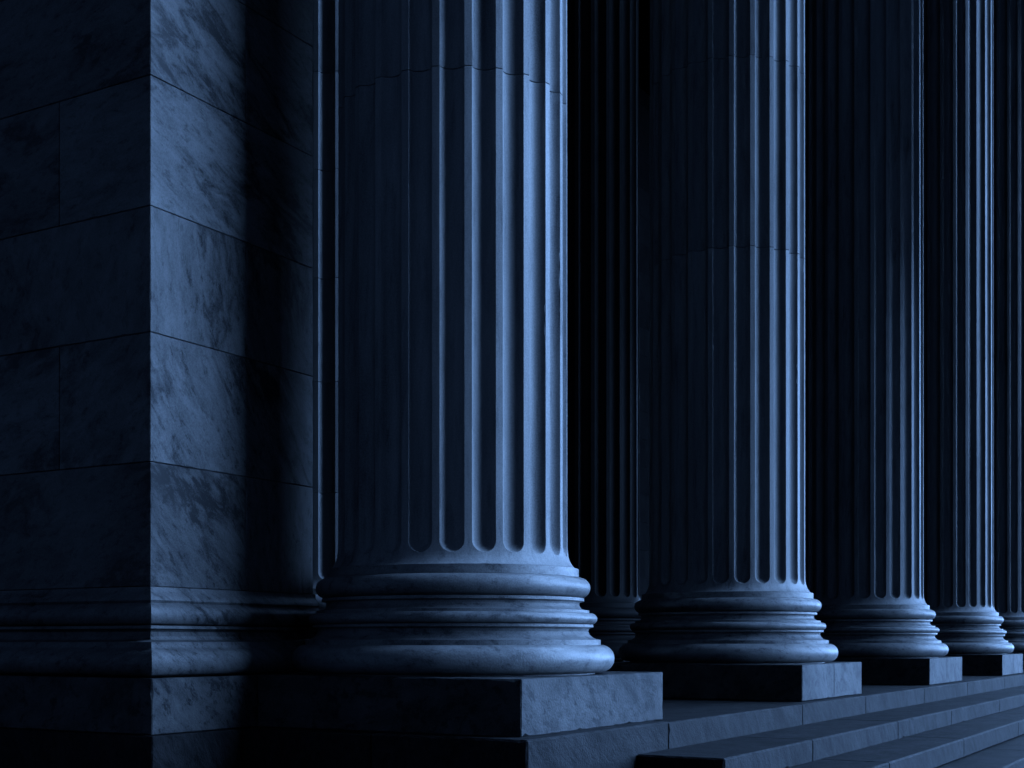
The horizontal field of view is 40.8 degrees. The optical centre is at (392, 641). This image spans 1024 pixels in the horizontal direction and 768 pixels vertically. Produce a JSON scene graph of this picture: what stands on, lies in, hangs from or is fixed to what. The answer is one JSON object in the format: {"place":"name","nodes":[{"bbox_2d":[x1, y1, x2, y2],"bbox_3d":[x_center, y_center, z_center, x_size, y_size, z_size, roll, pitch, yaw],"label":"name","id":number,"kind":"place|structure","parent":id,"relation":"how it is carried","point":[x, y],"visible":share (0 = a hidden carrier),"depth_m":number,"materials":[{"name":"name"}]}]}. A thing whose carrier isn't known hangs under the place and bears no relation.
{"place":"outdoors","nodes":[
{"label":"outdoors","id":0,"kind":"place"},
{"bbox_2d":[311,0,337,633],"bbox_3d":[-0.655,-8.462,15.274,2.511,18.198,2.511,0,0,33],"label":"fluted column","id":1,"kind":"structure","parent":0,"point":[325,282],"depth_m":14.42,"materials":[{"name":"stone"}]},
{"label":"ground","id":2,"kind":"structure","parent":0,"visible":0},
{"bbox_2d":[0,0,318,767],"bbox_3d":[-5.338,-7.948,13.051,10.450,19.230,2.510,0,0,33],"label":"marble pier","id":3,"kind":"structure","parent":2,"relation":"on","point":[159,604],"depth_m":9.95,"materials":[{"name":"grey stone"}]},
{"bbox_2d":[231,669,1023,767],"bbox_3d":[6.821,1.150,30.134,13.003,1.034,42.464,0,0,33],"label":"stone platform","id":4,"kind":"structure","parent":2,"relation":"on","point":[684,722],"depth_m":9.90,"materials":[{"name":"stone"}]},
{"bbox_2d":[257,0,662,736],"bbox_3d":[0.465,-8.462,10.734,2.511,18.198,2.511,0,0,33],"label":"fluted column","id":5,"kind":"structure","parent":4,"relation":"on","point":[453,588],"depth_m":9.94,"materials":[{"name":"stone"}]},
{"bbox_2d":[639,0,649,95],"bbox_3d":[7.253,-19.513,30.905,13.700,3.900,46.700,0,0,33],"label":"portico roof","id":6,"kind":"structure","parent":5,"relation":"on","point":[644,45],"depth_m":41.05,"materials":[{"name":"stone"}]},
{"bbox_2d":[567,0,640,661],"bbox_3d":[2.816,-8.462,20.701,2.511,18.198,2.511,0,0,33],"label":"fluted column","id":7,"kind":"structure","parent":4,"relation":"on","point":[603,293],"depth_m":19.89,"materials":[{"name":"grey stone"}]},
{"bbox_2d":[607,0,861,701],"bbox_3d":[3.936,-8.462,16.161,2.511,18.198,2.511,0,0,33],"label":"fluted column","id":8,"kind":"structure","parent":4,"relation":"on","point":[727,607],"depth_m":15.40,"materials":[{"name":"stone"}]},
{"bbox_2d":[805,0,961,684],"bbox_3d":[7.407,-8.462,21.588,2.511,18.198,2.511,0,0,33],"label":"fluted column","id":9,"kind":"structure","parent":4,"relation":"on","point":[864,562],"depth_m":20.85,"materials":[{"name":"stone"}]},
{"bbox_2d":[923,0,1022,675],"bbox_3d":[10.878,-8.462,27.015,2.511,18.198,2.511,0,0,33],"label":"fluted column","id":10,"kind":"structure","parent":4,"relation":"on","point":[958,378],"depth_m":26.21,"materials":[{"name":"stone"}]},
{"bbox_2d":[993,0,1023,668],"bbox_3d":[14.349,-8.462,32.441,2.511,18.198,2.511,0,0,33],"label":"fluted column","id":11,"kind":"structure","parent":4,"relation":"on","point":[1008,112],"depth_m":31.62,"materials":[{"name":"stone"}]},
{"bbox_2d":[639,87,649,599],"bbox_3d":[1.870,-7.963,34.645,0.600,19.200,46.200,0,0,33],"label":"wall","id":12,"kind":"structure","parent":2,"relation":"on","point":[644,202],"depth_m":43.72,"materials":[{"name":"stone"}]},
{"bbox_2d":[637,685,1023,767],"bbox_3d":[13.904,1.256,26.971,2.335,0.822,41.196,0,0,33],"label":"stone staircase","id":13,"kind":"structure","parent":2,"relation":"on","point":[983,730],"depth_m":13.61,"materials":[{"name":"stone"}]}
]}

